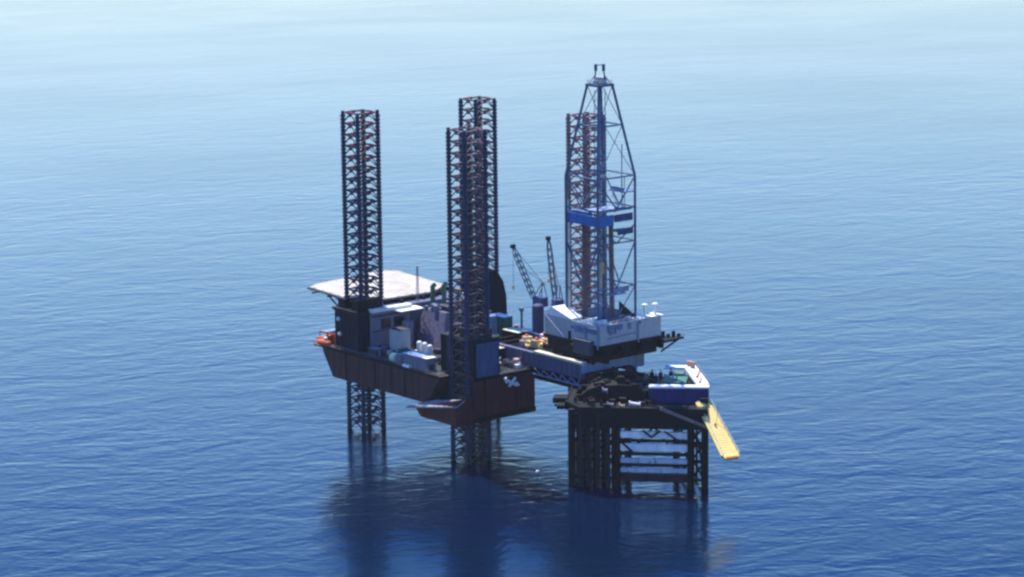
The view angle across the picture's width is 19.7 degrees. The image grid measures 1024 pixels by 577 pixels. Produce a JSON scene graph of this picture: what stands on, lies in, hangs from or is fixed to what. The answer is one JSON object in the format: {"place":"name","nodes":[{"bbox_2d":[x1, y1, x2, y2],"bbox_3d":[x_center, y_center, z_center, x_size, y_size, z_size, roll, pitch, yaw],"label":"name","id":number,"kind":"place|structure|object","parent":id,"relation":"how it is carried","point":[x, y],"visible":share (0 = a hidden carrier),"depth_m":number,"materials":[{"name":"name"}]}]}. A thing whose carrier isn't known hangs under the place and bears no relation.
{"place":"outdoors","nodes":[
{"label":"outdoors","id":0,"kind":"place"},
{"bbox_2d":[387,349,394,354],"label":"pump skid","id":1,"kind":"object","parent":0,"point":[389,352],"visible":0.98,"depth_m":1069.65,"materials":[{"name":"black metal"}]},
{"bbox_2d":[0,0,1023,576],"bbox_3d":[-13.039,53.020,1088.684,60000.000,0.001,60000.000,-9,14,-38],"label":"water","id":2,"kind":"structure","parent":0,"point":[830,234],"depth_m":1399.54,"materials":[{"name":"blue liquid"}]},
{"bbox_2d":[340,109,385,432],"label":"lattice leg","id":3,"kind":"object","parent":2,"relation":"in","point":[361,243],"visible":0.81,"depth_m":1080.14,"materials":[{"name":"black metal"}]},
{"bbox_2d":[445,125,491,464],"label":"lattice leg","id":4,"kind":"object","parent":2,"relation":"in","point":[467,278],"visible":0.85,"depth_m":1032.72,"materials":[{"name":"black metal"}]},
{"bbox_2d":[321,324,618,426],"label":"jack up hull","id":5,"kind":"object","parent":4,"relation":"on","point":[496,397],"visible":0.45,"depth_m":1049.57,"materials":[{"name":"paint"}]},
{"bbox_2d":[314,328,334,346],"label":"bow platform","id":6,"kind":"structure","parent":5,"relation":"attached to","point":[330,337],"depth_m":1097.19,"materials":[{"name":"orange paint"}]},
{"bbox_2d":[317,331,335,345],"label":"lifeboat","id":7,"kind":"object","parent":6,"relation":"hanging from","point":[324,341],"visible":1,"depth_m":1089.28,"materials":[{"name":"orange paint"}]},
{"bbox_2d":[331,294,379,351],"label":"jacking house","id":8,"kind":"structure","parent":5,"relation":"on","point":[352,327],"depth_m":1082.27,"materials":[{"name":"black paint"}]},
{"bbox_2d":[367,346,382,356],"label":"container","id":9,"kind":"object","parent":5,"relation":"on","point":[375,351],"visible":1,"depth_m":1073.22,"materials":[{"name":"blue metal"}]},
{"bbox_2d":[376,344,387,352],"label":"winch","id":10,"kind":"object","parent":5,"relation":"on","point":[385,348],"visible":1,"depth_m":1079.45,"materials":[{"name":"grey metal"}]},
{"bbox_2d":[389,352,397,363],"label":"storage tank","id":11,"kind":"object","parent":5,"relation":"on","point":[392,356],"visible":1,"depth_m":1061.08,"materials":[{"name":"metal"}]},
{"bbox_2d":[396,353,402,364],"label":"container","id":12,"kind":"object","parent":5,"relation":"on","point":[399,357],"visible":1,"depth_m":1058.63,"materials":[{"name":"blue metal"}]},
{"bbox_2d":[389,326,410,352],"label":"container","id":13,"kind":"object","parent":5,"relation":"on","point":[399,337],"visible":0.75,"depth_m":1075.71,"materials":[{"name":"white metal"}]},
{"bbox_2d":[336,289,475,347],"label":"accommodation block","id":14,"kind":"structure","parent":5,"relation":"on","point":[387,316],"depth_m":1086.25,"materials":[{"name":"grey paint"}]},
{"bbox_2d":[306,270,462,304],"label":"helideck","id":15,"kind":"object","parent":14,"relation":"attached to","point":[399,284],"visible":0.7,"depth_m":1115.05,"materials":[{"name":"white painted steel"}]},
{"bbox_2d":[381,317,390,329],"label":"window","id":16,"kind":"structure","parent":14,"relation":"in","point":[385,322],"depth_m":1084.08,"materials":[{"name":"black glass"}]},
{"bbox_2d":[394,314,404,326],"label":"window","id":17,"kind":"structure","parent":14,"relation":"in","point":[398,319],"depth_m":1087.79,"materials":[{"name":"black glass"}]},
{"bbox_2d":[416,266,419,303],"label":"antenna mast","id":18,"kind":"object","parent":14,"relation":"on","point":[417,285],"visible":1,"depth_m":1091.72,"materials":[{"name":"grey metal"}]},
{"bbox_2d":[398,348,416,352],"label":"container","id":19,"kind":"object","parent":5,"relation":"on","point":[401,350],"visible":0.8,"depth_m":1068.63,"materials":[{"name":"blue metal"}]},
{"bbox_2d":[402,316,413,346],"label":"mud tank","id":20,"kind":"object","parent":5,"relation":"on","point":[408,323],"visible":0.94,"depth_m":1086.03,"materials":[{"name":"metal"}]},
{"bbox_2d":[403,351,435,371],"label":"container","id":21,"kind":"object","parent":5,"relation":"on","point":[419,360],"visible":1,"depth_m":1050.54,"materials":[{"name":"white metal"}]},
{"bbox_2d":[429,364,433,370],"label":"door","id":22,"kind":"structure","parent":21,"relation":"in","point":[431,367],"depth_m":1048.42,"materials":[{"name":"grey metal"}]},
{"bbox_2d":[417,341,426,353],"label":"pressure vessel","id":23,"kind":"object","parent":5,"relation":"on","point":[421,347],"visible":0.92,"depth_m":1073.76,"materials":[{"name":"white paint"}]},
{"bbox_2d":[427,344,434,356],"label":"pressure vessel","id":24,"kind":"object","parent":5,"relation":"on","point":[430,349],"visible":0.88,"depth_m":1068.53,"materials":[{"name":"white paint"}]},
{"bbox_2d":[433,348,440,353],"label":"crate","id":25,"kind":"object","parent":5,"relation":"on","point":[437,350],"visible":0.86,"depth_m":1075.85,"materials":[{"name":"grey metal"}]},
{"bbox_2d":[414,282,476,348],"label":"engine house","id":26,"kind":"structure","parent":5,"relation":"on","point":[432,324],"depth_m":1087.90,"materials":[{"name":"grey metal"}]},
{"bbox_2d":[437,322,500,410],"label":"jacking house","id":27,"kind":"structure","parent":5,"relation":"on","point":[484,354],"depth_m":1037.89,"materials":[{"name":"grey metal"}]},
{"bbox_2d":[460,268,506,325],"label":"jacking house","id":28,"kind":"structure","parent":5,"relation":"on","point":[498,299],"depth_m":1116.56,"materials":[{"name":"grey metal"}]},
{"bbox_2d":[489,311,496,334],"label":"mud tank","id":29,"kind":"object","parent":5,"relation":"on","point":[493,322],"visible":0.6,"depth_m":1091.57,"materials":[{"name":"blue metal"}]},
{"bbox_2d":[499,346,504,360],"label":"container","id":30,"kind":"object","parent":5,"relation":"on","point":[502,351],"visible":0.09,"depth_m":1060.49,"materials":[{"name":"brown metal"}]},
{"bbox_2d":[494,313,512,336],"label":"container","id":31,"kind":"object","parent":5,"relation":"on","point":[504,321],"visible":0.38,"depth_m":1101.80,"materials":[{"name":"metal"}]},
{"bbox_2d":[503,359,515,367],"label":"winch","id":32,"kind":"object","parent":5,"relation":"on","point":[506,361],"visible":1,"depth_m":1052.21,"materials":[{"name":"grey metal"}]},
{"bbox_2d":[503,372,523,386],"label":"anchor","id":33,"kind":"object","parent":5,"relation":"hanging from","point":[512,382],"visible":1,"depth_m":1044.53,"materials":[{"name":"white paint"}]},
{"bbox_2d":[502,327,527,338],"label":"container","id":34,"kind":"object","parent":5,"relation":"on","point":[517,333],"visible":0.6,"depth_m":1084.03,"materials":[{"name":"white metal"}]},
{"bbox_2d":[513,357,524,368],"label":"pump skid","id":35,"kind":"object","parent":5,"relation":"on","point":[518,360],"visible":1,"depth_m":1052.13,"materials":[{"name":"white metal"}]},
{"bbox_2d":[519,307,523,328],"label":"vent post","id":36,"kind":"object","parent":5,"relation":"on","point":[521,309],"visible":0.78,"depth_m":1107.11,"materials":[{"name":"metal"}]},
{"bbox_2d":[510,244,547,306],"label":"pedestal crane","id":37,"kind":"object","parent":5,"relation":"on","point":[541,299],"visible":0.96,"depth_m":1093.54,"materials":[{"name":"blue paint"}]},
{"bbox_2d":[532,303,543,333],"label":"mud silo","id":38,"kind":"object","parent":5,"relation":"on","point":[537,317],"visible":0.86,"depth_m":1082.02,"materials":[{"name":"metal"}]},
{"bbox_2d":[546,236,563,306],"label":"pedestal crane","id":39,"kind":"object","parent":5,"relation":"on","point":[556,301],"visible":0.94,"depth_m":1079.49,"materials":[{"name":"grey paint"}]},
{"bbox_2d":[499,328,643,386],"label":"cantilever","id":40,"kind":"object","parent":5,"relation":"on","point":[571,366],"visible":0.61,"depth_m":1041.45,"materials":[{"name":"grey metal"}]},
{"bbox_2d":[517,338,530,349],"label":"hydraulic unit","id":41,"kind":"object","parent":40,"relation":"on","point":[524,343],"visible":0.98,"depth_m":1062.38,"materials":[{"name":"yellow metal"}]},
{"bbox_2d":[522,334,532,343],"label":"hydraulic unit","id":42,"kind":"object","parent":40,"relation":"on","point":[528,337],"visible":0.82,"depth_m":1069.61,"materials":[{"name":"yellow metal"}]},
{"bbox_2d":[528,337,543,350],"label":"hydraulic unit","id":43,"kind":"object","parent":40,"relation":"on","point":[535,342],"visible":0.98,"depth_m":1057.51,"materials":[{"name":"yellow metal"}]},
{"bbox_2d":[537,341,554,353],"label":"hydraulic unit","id":44,"kind":"object","parent":40,"relation":"on","point":[541,346],"visible":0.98,"depth_m":1053.38,"materials":[{"name":"yellow metal"}]},
{"bbox_2d":[543,301,683,364],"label":"drill floor","id":45,"kind":"structure","parent":40,"relation":"on","point":[568,331],"depth_m":1035.38,"materials":[{"name":"white metal"}]},
{"bbox_2d":[564,64,636,323],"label":"derrick","id":46,"kind":"object","parent":45,"relation":"on","point":[585,218],"visible":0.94,"depth_m":1034.57,"materials":[{"name":"blue metal"}]},
{"bbox_2d":[458,96,498,320],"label":"lattice leg","id":47,"kind":"object","parent":2,"relation":"in","point":[477,114],"visible":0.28,"depth_m":1110.52,"materials":[{"name":"black metal"}]},
{"bbox_2d":[566,111,606,432],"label":"lattice leg","id":48,"kind":"object","parent":2,"relation":"in","point":[586,166],"visible":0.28,"depth_m":1063.45,"materials":[{"name":"metal"}]},
{"bbox_2d":[568,408,708,489],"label":"platform jacket","id":49,"kind":"object","parent":2,"relation":"in","point":[623,444],"visible":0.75,"depth_m":1005.52,"materials":[{"name":"black metal"}]},
{"bbox_2d":[553,365,707,429],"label":"platform deck","id":50,"kind":"structure","parent":49,"relation":"on","point":[587,400],"depth_m":1005.12,"materials":[{"name":"black metal"}]},
{"bbox_2d":[576,427,578,482],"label":"conductor pipe","id":51,"kind":"object","parent":50,"relation":"hanging from","point":[577,466],"visible":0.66,"depth_m":1013.60,"materials":[{"name":"grey metal"}]},
{"bbox_2d":[578,414,582,486],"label":"conductor pipe","id":52,"kind":"object","parent":50,"relation":"hanging from","point":[580,439],"visible":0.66,"depth_m":1007.58,"materials":[{"name":"metal"}]},
{"bbox_2d":[583,428,585,475],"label":"conductor pipe","id":53,"kind":"object","parent":50,"relation":"hanging from","point":[584,451],"visible":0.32,"depth_m":1023.05,"materials":[{"name":"grey metal"}]},
{"bbox_2d":[586,428,586,480],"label":"conductor pipe","id":54,"kind":"object","parent":50,"relation":"hanging from","point":[586,454],"visible":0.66,"depth_m":1014.89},
{"bbox_2d":[592,428,595,483],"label":"conductor pipe","id":55,"kind":"object","parent":50,"relation":"hanging from","point":[594,453],"visible":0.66,"depth_m":1011.40,"materials":[{"name":"grey metal"}]},
{"bbox_2d":[596,414,600,487],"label":"conductor pipe","id":56,"kind":"object","parent":50,"relation":"hanging from","point":[598,484],"visible":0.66,"depth_m":1006.84,"materials":[{"name":"metal"}]},
{"bbox_2d":[601,429,603,481],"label":"conductor pipe","id":57,"kind":"object","parent":50,"relation":"hanging from","point":[602,452],"visible":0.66,"depth_m":1015.10,"materials":[{"name":"grey metal"}]},
{"bbox_2d":[604,429,605,483],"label":"conductor pipe","id":58,"kind":"object","parent":50,"relation":"hanging from","point":[604,455],"visible":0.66,"depth_m":1012.05,"materials":[{"name":"grey metal"}]},
{"bbox_2d":[606,428,610,486],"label":"conductor pipe","id":59,"kind":"object","parent":50,"relation":"hanging from","point":[608,477],"visible":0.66,"depth_m":1007.34,"materials":[{"name":"grey metal"}]},
{"bbox_2d":[611,428,612,475],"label":"conductor pipe","id":60,"kind":"object","parent":50,"relation":"hanging from","point":[612,452],"depth_m":1019.72,"materials":[{"name":"grey metal"}]},
{"bbox_2d":[613,428,613,482],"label":"conductor pipe","id":61,"kind":"object","parent":50,"relation":"hanging from","point":[613,454],"visible":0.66,"depth_m":1012.45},
{"bbox_2d":[629,401,640,406],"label":"pipe spool","id":62,"kind":"object","parent":50,"relation":"on","point":[635,403],"visible":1,"depth_m":1002.34,"materials":[{"name":"white paint"}]},
{"bbox_2d":[653,372,658,383],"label":"wellhead tree","id":63,"kind":"object","parent":50,"relation":"on","point":[656,377],"visible":0.69,"depth_m":1032.54,"materials":[{"name":"black metal"}]},
{"bbox_2d":[658,369,662,382],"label":"wellhead tree","id":64,"kind":"object","parent":50,"relation":"on","point":[660,375],"visible":0.67,"depth_m":1033.73,"materials":[{"name":"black metal"}]},
{"bbox_2d":[648,360,709,404],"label":"deck module","id":65,"kind":"object","parent":50,"relation":"on","point":[693,386],"visible":1,"depth_m":1007.40,"materials":[{"name":"blue paint"}]},
{"bbox_2d":[660,403,718,428],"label":"brown boom","id":66,"kind":"object","parent":50,"relation":"attached to","point":[686,418],"visible":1,"depth_m":998.12,"materials":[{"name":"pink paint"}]},
{"bbox_2d":[695,399,739,460],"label":"yellow boom","id":67,"kind":"object","parent":50,"relation":"attached to","point":[725,445],"visible":1,"depth_m":993.61,"materials":[{"name":"paint"}]}
]}

